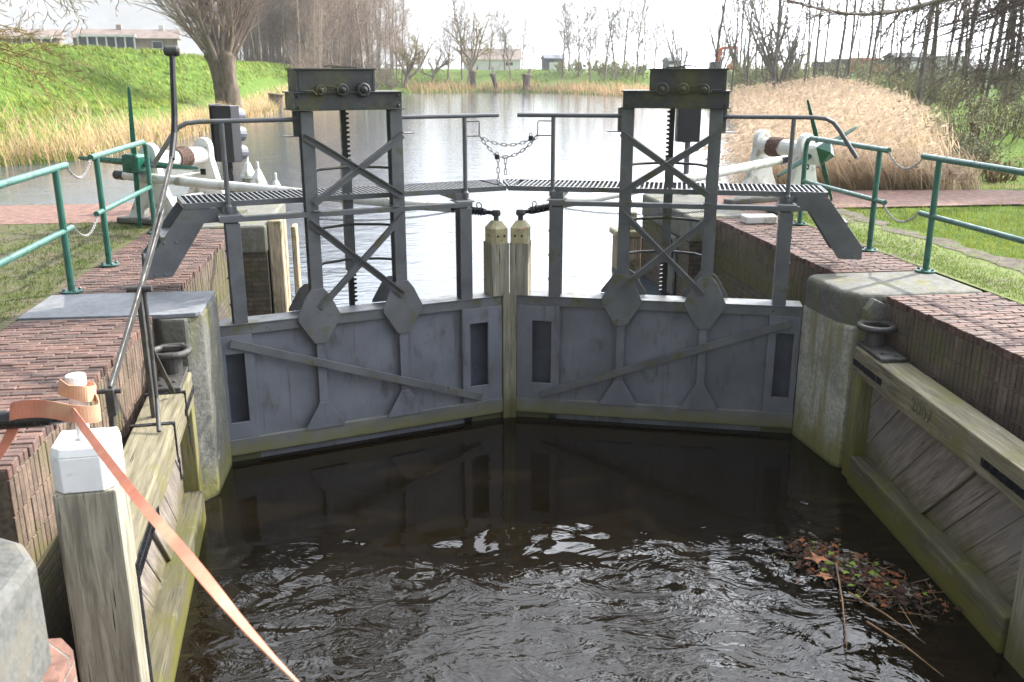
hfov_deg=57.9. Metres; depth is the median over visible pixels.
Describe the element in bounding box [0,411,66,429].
boat pole
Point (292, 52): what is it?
bare shrub
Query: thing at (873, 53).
bare tree
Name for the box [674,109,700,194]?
traffic signal
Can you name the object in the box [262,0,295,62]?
bare tree
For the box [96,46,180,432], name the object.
sluice lever
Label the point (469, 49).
bare tree
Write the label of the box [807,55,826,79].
bare shrub
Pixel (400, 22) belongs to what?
bare tree
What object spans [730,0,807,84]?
multi stemmed tree
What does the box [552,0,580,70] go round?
bare tree
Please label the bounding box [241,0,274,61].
bare tree
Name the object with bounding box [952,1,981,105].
bare tree
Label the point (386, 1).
bare tree
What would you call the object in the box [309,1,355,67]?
bare tree
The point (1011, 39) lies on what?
bare tree
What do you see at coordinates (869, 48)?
bare tree
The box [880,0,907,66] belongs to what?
bare tree
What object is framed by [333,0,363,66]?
bare tree
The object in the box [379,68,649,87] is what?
grass
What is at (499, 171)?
chain
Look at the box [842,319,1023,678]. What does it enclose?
wooden gate
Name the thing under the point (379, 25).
bare tree
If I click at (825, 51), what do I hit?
bare tree
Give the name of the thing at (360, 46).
bare tree
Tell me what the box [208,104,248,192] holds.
traffic signal
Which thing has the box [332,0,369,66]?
bare tree
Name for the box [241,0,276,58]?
bare tree
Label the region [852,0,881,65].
bare tree
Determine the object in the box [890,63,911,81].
bare shrub
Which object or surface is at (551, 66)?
door
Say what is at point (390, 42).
bare tree
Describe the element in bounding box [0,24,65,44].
house
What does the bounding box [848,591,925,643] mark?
stick
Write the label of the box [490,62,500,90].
pollard willow
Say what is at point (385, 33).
bare tree
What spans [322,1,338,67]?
bare tree
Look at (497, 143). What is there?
chain
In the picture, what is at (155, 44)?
window
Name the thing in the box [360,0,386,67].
bare tree
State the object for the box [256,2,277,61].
bare tree
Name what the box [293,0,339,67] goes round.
bare tree
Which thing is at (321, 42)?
bare tree
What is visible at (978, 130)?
shrub
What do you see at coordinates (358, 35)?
bare tree
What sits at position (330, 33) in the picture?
bare tree
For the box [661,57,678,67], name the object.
shed
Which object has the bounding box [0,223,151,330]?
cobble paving
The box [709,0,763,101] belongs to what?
bare tree
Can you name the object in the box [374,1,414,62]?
bare tree
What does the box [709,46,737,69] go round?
excavator
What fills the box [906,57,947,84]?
bare shrub
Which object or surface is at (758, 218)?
stone block
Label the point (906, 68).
bare shrub
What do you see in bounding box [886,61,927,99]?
bare shrub
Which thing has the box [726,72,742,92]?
bare shrub
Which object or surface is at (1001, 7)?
overhanging tree
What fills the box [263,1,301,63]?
bare tree
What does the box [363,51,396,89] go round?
bare shrub
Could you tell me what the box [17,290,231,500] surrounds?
stone pier
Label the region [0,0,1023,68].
sky
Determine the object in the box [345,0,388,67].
bare tree
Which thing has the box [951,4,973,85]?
bare tree
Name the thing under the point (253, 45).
bare tree
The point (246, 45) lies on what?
bare tree
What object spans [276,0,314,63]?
bare tree
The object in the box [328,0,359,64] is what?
bare tree
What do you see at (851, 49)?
bare tree
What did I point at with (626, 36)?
bare tree
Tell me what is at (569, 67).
shrub
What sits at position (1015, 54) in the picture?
bare tree
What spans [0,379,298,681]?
strap
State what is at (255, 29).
bare tree
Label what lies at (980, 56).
bare tree
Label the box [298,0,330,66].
bare tree
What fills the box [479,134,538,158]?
chain
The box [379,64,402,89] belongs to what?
bare shrub
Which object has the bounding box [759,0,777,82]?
bare tree
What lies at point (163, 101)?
grass
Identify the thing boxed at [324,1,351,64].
bare tree
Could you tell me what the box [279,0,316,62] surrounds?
bare tree
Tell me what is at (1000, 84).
bare shrub
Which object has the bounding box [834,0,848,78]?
bare tree
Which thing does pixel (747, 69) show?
bare tree
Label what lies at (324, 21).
bare tree
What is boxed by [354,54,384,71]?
bare shrub
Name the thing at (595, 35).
bare tree
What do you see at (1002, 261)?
soil strip
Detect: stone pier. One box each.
[0,538,77,681]
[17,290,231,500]
[792,271,982,467]
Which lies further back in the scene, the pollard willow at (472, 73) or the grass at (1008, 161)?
the pollard willow at (472, 73)
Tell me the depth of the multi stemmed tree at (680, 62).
123.48 m
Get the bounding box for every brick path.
[0,203,156,223]
[717,190,1023,207]
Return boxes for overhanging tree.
[0,0,128,135]
[699,0,1023,126]
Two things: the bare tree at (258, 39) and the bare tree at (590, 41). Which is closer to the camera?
the bare tree at (258, 39)
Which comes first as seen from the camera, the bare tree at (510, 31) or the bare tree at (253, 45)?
the bare tree at (253, 45)
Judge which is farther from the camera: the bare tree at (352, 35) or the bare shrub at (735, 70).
the bare tree at (352, 35)
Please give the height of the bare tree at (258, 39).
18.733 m
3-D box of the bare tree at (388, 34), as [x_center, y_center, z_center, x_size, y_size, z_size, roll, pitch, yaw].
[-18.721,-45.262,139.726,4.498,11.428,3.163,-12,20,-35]
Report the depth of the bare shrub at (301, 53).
102.19 m
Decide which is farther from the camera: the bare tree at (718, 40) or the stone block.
the bare tree at (718, 40)
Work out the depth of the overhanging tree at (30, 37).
14.56 m
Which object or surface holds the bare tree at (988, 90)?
on the ground at (270, 82)
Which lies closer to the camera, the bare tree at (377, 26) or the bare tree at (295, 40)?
the bare tree at (295, 40)
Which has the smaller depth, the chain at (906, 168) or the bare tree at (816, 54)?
the chain at (906, 168)
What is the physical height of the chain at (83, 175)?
0.150 m
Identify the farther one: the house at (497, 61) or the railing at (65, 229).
the house at (497, 61)
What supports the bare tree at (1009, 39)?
on the ground at (270, 82)
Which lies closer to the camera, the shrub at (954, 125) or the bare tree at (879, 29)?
the shrub at (954, 125)
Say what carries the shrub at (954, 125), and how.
on the ground at (270, 82)
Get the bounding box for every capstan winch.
[78,87,247,227]
[723,99,857,212]
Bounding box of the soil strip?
[837,208,1023,273]
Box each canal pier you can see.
[201,204,301,315]
[640,194,746,295]
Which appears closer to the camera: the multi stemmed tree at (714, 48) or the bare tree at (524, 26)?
the multi stemmed tree at (714, 48)
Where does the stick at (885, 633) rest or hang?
on the lock water at (519, 549)
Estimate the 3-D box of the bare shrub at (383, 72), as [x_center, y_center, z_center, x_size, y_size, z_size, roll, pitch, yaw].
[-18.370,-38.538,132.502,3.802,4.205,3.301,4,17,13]
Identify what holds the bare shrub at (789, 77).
on the ground at (270, 82)
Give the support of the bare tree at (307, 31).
on the ground at (270, 82)
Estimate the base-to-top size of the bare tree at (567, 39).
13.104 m
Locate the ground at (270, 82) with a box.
[0,46,1023,331]
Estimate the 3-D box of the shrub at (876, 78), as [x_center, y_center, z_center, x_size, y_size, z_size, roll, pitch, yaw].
[23.610,-15.671,56.725,5.449,2.533,5.287,-2,16,-7]
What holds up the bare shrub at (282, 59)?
on the ground at (270, 82)
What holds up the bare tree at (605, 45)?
on the ground at (270, 82)
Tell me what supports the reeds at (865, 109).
on the ground at (270, 82)
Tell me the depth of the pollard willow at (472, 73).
135.00 m
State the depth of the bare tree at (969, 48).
48.83 m
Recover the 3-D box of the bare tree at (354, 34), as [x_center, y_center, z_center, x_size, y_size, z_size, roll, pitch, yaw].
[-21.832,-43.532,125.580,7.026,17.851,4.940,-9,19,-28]
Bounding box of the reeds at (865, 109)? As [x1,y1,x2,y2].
[696,73,995,190]
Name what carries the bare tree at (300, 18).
on the ground at (270, 82)
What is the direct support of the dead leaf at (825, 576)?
on the leaves
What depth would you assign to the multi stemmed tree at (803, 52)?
91.29 m
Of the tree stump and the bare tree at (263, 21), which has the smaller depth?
the tree stump
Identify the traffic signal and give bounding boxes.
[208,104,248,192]
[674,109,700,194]
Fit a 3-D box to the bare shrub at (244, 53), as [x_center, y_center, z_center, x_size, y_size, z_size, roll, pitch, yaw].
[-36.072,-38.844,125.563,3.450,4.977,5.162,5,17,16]
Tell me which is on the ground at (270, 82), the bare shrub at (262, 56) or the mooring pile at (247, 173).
the bare shrub at (262, 56)
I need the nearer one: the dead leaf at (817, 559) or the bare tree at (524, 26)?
the dead leaf at (817, 559)
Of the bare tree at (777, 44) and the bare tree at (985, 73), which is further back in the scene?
the bare tree at (777, 44)
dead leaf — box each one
[806,552,828,563]
[815,572,831,579]
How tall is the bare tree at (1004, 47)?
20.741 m
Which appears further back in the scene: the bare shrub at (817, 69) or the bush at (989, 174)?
the bare shrub at (817, 69)
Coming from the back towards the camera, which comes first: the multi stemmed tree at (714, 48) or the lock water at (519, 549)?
the multi stemmed tree at (714, 48)
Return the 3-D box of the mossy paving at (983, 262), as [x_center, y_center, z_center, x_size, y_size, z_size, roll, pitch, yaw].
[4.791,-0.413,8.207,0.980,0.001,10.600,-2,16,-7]
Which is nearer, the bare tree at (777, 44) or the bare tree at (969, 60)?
the bare tree at (969, 60)
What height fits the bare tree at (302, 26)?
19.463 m
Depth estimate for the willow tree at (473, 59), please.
138.60 m
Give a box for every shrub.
[238,42,258,61]
[238,43,258,60]
[241,44,275,62]
[271,47,292,64]
[276,32,321,67]
[279,35,312,65]
[283,45,329,67]
[294,41,328,65]
[317,57,344,67]
[349,46,380,72]
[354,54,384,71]
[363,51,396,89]
[370,51,386,67]
[373,61,393,83]
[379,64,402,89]
[553,57,612,75]
[593,59,649,77]
[718,51,759,85]
[726,52,831,92]
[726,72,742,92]
[727,66,760,88]
[764,64,801,86]
[797,66,856,83]
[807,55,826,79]
[821,50,842,76]
[825,59,850,81]
[826,58,909,89]
[836,45,881,80]
[846,66,925,101]
[850,47,877,73]
[858,65,887,88]
[876,57,917,94]
[881,47,911,80]
[885,101,990,158]
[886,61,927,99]
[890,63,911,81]
[897,71,984,109]
[900,47,960,105]
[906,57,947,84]
[913,122,1011,172]
[922,89,1023,146]
[924,62,961,103]
[949,61,980,88]
[954,81,1023,133]
[955,72,976,99]
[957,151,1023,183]
[969,57,994,91]
[992,62,1023,98]
[992,71,1023,103]
[1001,58,1023,90]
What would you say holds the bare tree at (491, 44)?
on the ground at (270, 82)
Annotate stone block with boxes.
[740,214,777,223]
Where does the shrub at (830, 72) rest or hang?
on the ground at (270, 82)
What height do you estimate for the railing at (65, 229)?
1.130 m
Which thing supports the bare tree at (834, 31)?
on the ground at (270, 82)
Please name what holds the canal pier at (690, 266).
on the ground at (270, 82)
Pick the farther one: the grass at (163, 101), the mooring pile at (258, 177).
the grass at (163, 101)
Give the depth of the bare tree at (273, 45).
128.86 m
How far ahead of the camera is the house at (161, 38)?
147.70 m
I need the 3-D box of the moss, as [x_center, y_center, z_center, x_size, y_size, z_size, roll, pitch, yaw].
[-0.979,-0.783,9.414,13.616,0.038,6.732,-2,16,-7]
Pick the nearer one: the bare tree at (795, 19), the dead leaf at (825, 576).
the dead leaf at (825, 576)
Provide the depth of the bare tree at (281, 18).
111.54 m
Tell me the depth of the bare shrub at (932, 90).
46.69 m
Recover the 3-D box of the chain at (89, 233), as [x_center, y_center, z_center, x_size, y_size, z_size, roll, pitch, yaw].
[-4.027,-1.066,8.765,0.029,0.155,0.737,-2,16,-7]
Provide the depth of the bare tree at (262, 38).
123.05 m
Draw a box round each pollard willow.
[128,0,280,117]
[469,62,477,87]
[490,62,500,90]
[521,61,532,90]
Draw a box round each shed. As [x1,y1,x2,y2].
[540,55,564,70]
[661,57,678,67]
[881,53,929,72]
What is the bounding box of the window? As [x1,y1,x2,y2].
[152,41,162,48]
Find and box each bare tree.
[236,4,254,59]
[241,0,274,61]
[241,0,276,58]
[242,0,271,62]
[243,1,268,61]
[245,6,270,61]
[245,6,276,50]
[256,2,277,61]
[260,0,284,63]
[261,0,302,64]
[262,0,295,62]
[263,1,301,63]
[264,0,291,62]
[264,2,293,41]
[266,0,302,62]
[267,1,295,63]
[267,2,298,47]
[270,0,331,63]
[270,10,284,61]
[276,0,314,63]
[278,0,328,63]
[279,0,303,51]
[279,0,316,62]
[283,0,315,56]
[284,0,337,52]
[285,0,315,55]
[285,1,332,63]
[292,0,340,53]
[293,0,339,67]
[295,5,344,67]
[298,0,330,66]
[301,0,336,67]
[301,0,340,65]
[301,0,347,67]
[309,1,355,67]
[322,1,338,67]
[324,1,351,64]
[327,0,373,60]
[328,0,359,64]
[331,1,374,67]
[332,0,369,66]
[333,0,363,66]
[333,1,371,66]
[336,2,380,65]
[339,0,361,65]
[339,0,376,66]
[341,1,366,65]
[345,0,378,67]
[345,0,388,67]
[346,0,393,67]
[354,0,388,64]
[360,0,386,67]
[363,0,404,89]
[365,0,384,67]
[370,0,396,53]
[370,1,385,70]
[373,0,412,89]
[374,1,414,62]
[376,1,412,78]
[377,0,413,86]
[377,4,401,78]
[381,0,424,84]
[383,0,416,71]
[384,0,411,69]
[395,6,415,68]
[437,0,475,79]
[437,9,462,80]
[448,0,482,62]
[484,1,507,69]
[492,9,517,70]
[494,10,517,78]
[506,4,536,69]
[521,16,543,70]
[548,0,582,78]
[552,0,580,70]
[563,0,595,75]
[576,0,614,80]
[582,9,607,60]
[589,0,626,81]
[591,0,637,79]
[610,0,648,73]
[614,0,657,83]
[631,0,660,78]
[646,2,670,67]
[704,0,751,67]
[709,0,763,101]
[725,0,760,65]
[741,0,775,88]
[746,0,791,92]
[749,0,778,84]
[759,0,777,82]
[777,0,814,78]
[781,0,824,82]
[789,0,820,79]
[803,0,828,74]
[812,0,846,85]
[817,0,844,77]
[823,0,847,60]
[833,0,855,82]
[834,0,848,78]
[835,0,873,71]
[842,0,887,80]
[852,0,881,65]
[856,1,893,77]
[859,0,892,82]
[868,0,888,55]
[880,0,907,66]
[887,0,903,75]
[895,0,927,76]
[904,0,945,76]
[908,0,957,72]
[916,6,934,109]
[925,0,954,72]
[929,4,939,98]
[942,3,959,84]
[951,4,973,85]
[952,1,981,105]
[955,0,983,103]
[960,0,975,101]
[968,0,1003,101]
[978,0,995,72]
[978,0,1008,104]
[994,10,1011,88]
[1003,2,1016,102]
[1003,10,1017,84]
[1012,7,1023,93]
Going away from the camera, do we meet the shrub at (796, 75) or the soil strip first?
the soil strip
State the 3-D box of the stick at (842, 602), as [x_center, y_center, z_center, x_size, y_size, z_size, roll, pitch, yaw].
[2.285,1.812,6.408,0.020,0.023,1.131,4,17,14]
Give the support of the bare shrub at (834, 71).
on the ground at (270, 82)
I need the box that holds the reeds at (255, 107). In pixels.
[0,84,287,166]
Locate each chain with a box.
[66,159,91,178]
[74,216,97,236]
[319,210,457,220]
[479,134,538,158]
[480,135,538,145]
[496,157,499,183]
[504,157,506,174]
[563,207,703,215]
[882,205,917,222]
[888,152,923,169]
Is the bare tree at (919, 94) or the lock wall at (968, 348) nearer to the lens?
the lock wall at (968, 348)
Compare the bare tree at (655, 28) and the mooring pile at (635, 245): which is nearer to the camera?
the mooring pile at (635, 245)
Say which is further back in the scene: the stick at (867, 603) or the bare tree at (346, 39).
the bare tree at (346, 39)
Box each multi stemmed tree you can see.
[653,0,696,66]
[697,0,745,67]
[711,0,792,86]
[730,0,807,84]
[739,0,798,87]
[763,1,812,83]
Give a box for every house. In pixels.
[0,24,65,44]
[70,24,181,51]
[462,45,521,69]
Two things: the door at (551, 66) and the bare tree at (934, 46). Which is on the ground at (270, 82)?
the bare tree at (934, 46)
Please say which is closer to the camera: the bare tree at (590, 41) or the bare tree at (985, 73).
the bare tree at (985, 73)
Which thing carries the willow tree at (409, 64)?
on the ground at (270, 82)
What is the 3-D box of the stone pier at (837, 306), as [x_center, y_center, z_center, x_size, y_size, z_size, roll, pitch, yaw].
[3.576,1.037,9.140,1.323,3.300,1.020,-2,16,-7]
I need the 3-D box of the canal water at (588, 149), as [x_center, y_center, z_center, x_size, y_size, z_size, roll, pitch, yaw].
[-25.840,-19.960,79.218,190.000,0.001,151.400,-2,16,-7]
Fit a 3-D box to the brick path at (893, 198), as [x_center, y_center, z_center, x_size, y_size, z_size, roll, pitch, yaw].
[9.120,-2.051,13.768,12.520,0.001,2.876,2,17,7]
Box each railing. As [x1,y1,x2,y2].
[0,162,83,293]
[87,140,155,266]
[793,136,890,251]
[915,153,1023,272]
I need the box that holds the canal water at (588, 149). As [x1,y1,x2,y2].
[0,92,797,387]
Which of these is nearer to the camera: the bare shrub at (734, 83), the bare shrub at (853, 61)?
the bare shrub at (734, 83)
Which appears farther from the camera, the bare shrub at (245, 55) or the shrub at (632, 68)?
the shrub at (632, 68)
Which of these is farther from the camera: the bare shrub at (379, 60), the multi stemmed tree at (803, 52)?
the bare shrub at (379, 60)
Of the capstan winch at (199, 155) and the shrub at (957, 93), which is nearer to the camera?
the capstan winch at (199, 155)
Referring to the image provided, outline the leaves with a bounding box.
[744,527,963,633]
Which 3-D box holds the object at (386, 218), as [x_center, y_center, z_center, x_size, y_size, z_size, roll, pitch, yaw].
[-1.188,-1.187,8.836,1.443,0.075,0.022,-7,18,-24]
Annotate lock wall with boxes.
[0,229,231,681]
[713,210,1023,441]
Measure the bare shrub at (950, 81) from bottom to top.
2.579 m
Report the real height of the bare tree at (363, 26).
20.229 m
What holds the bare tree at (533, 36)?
on the ground at (270, 82)
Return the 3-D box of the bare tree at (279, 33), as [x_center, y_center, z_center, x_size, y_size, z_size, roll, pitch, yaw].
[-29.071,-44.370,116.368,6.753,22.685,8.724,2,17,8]
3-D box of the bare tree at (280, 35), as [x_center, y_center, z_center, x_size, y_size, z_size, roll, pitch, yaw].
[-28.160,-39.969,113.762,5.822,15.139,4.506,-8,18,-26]
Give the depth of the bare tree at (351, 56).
119.66 m
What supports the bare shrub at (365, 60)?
on the ground at (270, 82)
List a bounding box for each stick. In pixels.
[835,562,846,650]
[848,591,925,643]
[866,621,943,676]
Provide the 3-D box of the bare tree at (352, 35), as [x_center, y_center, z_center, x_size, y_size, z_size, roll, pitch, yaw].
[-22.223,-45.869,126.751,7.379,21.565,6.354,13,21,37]
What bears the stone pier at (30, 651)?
on the ground at (270, 82)
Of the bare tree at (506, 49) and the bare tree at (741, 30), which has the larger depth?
the bare tree at (506, 49)
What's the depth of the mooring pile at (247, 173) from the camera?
16.75 m
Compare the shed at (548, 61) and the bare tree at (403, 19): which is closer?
the bare tree at (403, 19)
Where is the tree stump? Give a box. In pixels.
[268,93,283,111]
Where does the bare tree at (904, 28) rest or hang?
on the ground at (270, 82)
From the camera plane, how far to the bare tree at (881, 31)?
104.79 m
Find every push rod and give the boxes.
[112,170,491,215]
[525,155,788,213]
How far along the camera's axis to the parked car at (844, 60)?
135.61 m
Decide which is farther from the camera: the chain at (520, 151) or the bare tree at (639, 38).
the bare tree at (639, 38)
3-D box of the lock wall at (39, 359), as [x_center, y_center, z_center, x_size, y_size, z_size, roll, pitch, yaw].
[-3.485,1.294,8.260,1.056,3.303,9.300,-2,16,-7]
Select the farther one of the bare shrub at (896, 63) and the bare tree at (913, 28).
the bare shrub at (896, 63)
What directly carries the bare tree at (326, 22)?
on the ground at (270, 82)
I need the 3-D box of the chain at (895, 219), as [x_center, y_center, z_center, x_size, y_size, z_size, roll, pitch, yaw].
[4.003,-1.299,9.563,0.029,0.150,0.695,-2,16,-7]
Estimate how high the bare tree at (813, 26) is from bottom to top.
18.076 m
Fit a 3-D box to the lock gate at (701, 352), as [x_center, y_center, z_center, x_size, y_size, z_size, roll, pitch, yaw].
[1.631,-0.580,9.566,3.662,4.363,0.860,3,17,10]
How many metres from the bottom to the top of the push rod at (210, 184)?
0.197 m
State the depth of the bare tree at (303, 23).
110.17 m
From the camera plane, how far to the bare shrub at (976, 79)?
66.67 m
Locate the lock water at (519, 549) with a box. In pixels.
[174,416,1023,681]
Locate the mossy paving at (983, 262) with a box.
[777,211,1023,303]
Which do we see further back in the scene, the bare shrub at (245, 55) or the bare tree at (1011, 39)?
the bare shrub at (245, 55)
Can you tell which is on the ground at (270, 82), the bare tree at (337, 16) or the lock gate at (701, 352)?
the bare tree at (337, 16)
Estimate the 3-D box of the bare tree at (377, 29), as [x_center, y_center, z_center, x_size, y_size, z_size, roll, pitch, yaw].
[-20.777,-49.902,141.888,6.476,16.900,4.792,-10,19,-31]
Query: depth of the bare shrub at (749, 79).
85.31 m
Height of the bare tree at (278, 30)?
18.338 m
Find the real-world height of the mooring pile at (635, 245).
2.950 m
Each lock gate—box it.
[142,64,509,461]
[503,65,861,432]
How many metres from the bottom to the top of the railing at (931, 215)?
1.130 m
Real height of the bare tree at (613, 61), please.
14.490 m
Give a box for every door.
[549,62,558,70]
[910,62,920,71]
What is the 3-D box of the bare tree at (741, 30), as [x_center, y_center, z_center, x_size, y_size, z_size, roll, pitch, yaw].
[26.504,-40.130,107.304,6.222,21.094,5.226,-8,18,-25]
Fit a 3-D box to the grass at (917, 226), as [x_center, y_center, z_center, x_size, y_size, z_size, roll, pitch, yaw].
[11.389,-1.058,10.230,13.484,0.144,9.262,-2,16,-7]
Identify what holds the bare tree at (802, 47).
on the ground at (270, 82)
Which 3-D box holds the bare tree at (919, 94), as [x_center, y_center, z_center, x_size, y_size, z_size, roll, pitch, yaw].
[21.063,-19.498,42.406,5.402,18.129,4.891,-12,20,-35]
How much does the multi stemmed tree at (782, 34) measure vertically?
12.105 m
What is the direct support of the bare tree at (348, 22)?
on the ground at (270, 82)
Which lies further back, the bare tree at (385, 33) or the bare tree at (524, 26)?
the bare tree at (524, 26)
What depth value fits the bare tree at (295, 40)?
110.15 m
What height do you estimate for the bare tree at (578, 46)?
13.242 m
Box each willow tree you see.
[376,22,446,87]
[405,35,460,82]
[427,1,502,83]
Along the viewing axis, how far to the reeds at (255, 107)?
36.83 m
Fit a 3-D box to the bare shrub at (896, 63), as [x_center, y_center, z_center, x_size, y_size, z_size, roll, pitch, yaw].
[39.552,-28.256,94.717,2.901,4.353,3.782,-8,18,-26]
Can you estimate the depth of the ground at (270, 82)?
52.43 m
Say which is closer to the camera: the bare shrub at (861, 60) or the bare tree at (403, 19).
the bare shrub at (861, 60)
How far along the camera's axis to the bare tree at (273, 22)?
119.89 m
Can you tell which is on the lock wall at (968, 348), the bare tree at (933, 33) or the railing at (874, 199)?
the railing at (874, 199)
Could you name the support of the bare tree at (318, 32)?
on the ground at (270, 82)
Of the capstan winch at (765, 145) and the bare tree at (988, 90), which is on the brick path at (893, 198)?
the capstan winch at (765, 145)
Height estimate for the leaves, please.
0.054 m
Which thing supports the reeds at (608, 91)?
on the canal water at (588, 149)
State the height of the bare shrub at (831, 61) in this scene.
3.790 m
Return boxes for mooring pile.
[241,157,253,182]
[251,162,266,184]
[272,173,288,258]
[609,209,641,269]
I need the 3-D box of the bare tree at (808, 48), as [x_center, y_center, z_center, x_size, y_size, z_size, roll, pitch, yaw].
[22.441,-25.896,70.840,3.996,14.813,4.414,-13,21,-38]
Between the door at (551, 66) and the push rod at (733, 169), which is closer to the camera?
the push rod at (733, 169)
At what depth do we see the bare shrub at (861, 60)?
102.31 m
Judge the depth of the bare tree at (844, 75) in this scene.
71.08 m
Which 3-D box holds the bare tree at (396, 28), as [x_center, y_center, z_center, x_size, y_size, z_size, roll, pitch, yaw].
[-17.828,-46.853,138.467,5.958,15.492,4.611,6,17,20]
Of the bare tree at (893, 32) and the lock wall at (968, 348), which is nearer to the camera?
the lock wall at (968, 348)
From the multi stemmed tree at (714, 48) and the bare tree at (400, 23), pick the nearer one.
the multi stemmed tree at (714, 48)
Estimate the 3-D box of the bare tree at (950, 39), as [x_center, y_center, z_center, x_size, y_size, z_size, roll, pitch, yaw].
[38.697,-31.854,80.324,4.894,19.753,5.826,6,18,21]
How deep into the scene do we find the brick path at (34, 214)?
12.81 m
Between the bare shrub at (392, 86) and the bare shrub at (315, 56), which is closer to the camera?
the bare shrub at (315, 56)
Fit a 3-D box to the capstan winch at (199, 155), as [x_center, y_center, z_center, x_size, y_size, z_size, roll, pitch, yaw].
[-4.582,-2.393,12.125,2.122,1.839,1.562,6,17,19]
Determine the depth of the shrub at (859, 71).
79.63 m
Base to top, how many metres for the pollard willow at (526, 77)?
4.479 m
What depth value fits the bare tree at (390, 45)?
121.88 m
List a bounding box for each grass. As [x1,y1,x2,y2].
[0,41,291,132]
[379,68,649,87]
[831,198,1023,274]
[973,128,1023,188]
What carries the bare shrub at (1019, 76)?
on the ground at (270, 82)
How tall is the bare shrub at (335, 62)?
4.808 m
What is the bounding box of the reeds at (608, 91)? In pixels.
[402,77,648,95]
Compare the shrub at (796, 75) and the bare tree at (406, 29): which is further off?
the bare tree at (406, 29)
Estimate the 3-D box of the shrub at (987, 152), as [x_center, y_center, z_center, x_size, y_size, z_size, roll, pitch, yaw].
[11.214,-4.696,23.068,2.505,1.480,2.668,3,17,10]
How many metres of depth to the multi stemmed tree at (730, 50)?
101.61 m
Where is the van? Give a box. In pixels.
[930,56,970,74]
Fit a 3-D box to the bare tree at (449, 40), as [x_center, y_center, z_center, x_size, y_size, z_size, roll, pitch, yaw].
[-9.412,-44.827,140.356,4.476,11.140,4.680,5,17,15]
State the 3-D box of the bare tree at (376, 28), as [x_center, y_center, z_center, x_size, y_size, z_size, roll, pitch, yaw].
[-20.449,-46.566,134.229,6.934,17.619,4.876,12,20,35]
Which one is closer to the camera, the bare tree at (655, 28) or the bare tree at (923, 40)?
the bare tree at (923, 40)
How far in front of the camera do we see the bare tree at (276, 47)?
115.47 m
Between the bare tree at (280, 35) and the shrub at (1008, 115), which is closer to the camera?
the shrub at (1008, 115)
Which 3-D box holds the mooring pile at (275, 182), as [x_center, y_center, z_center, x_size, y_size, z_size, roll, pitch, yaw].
[-3.833,-1.010,15.472,0.254,3.560,0.254,4,17,14]
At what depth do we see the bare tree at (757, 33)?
108.20 m
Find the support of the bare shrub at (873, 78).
on the ground at (270, 82)
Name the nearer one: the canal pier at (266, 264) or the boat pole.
the boat pole
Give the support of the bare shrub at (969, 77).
on the ground at (270, 82)
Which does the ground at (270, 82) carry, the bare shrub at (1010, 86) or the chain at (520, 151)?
the bare shrub at (1010, 86)
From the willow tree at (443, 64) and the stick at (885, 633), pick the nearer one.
the stick at (885, 633)
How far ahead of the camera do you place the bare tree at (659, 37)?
142.42 m
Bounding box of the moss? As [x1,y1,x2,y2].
[0,209,1023,324]
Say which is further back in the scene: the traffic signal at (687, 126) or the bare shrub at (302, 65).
the bare shrub at (302, 65)
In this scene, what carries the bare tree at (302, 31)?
on the ground at (270, 82)
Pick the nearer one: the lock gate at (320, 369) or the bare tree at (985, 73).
the lock gate at (320, 369)
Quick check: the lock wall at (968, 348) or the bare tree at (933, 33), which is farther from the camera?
the bare tree at (933, 33)
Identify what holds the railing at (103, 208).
on the lock wall at (39, 359)
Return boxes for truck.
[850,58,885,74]
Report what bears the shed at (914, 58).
on the ground at (270, 82)
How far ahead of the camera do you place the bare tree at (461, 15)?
139.94 m
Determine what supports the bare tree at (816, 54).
on the ground at (270, 82)
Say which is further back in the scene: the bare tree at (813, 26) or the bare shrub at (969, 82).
the bare tree at (813, 26)
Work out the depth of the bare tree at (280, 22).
116.34 m

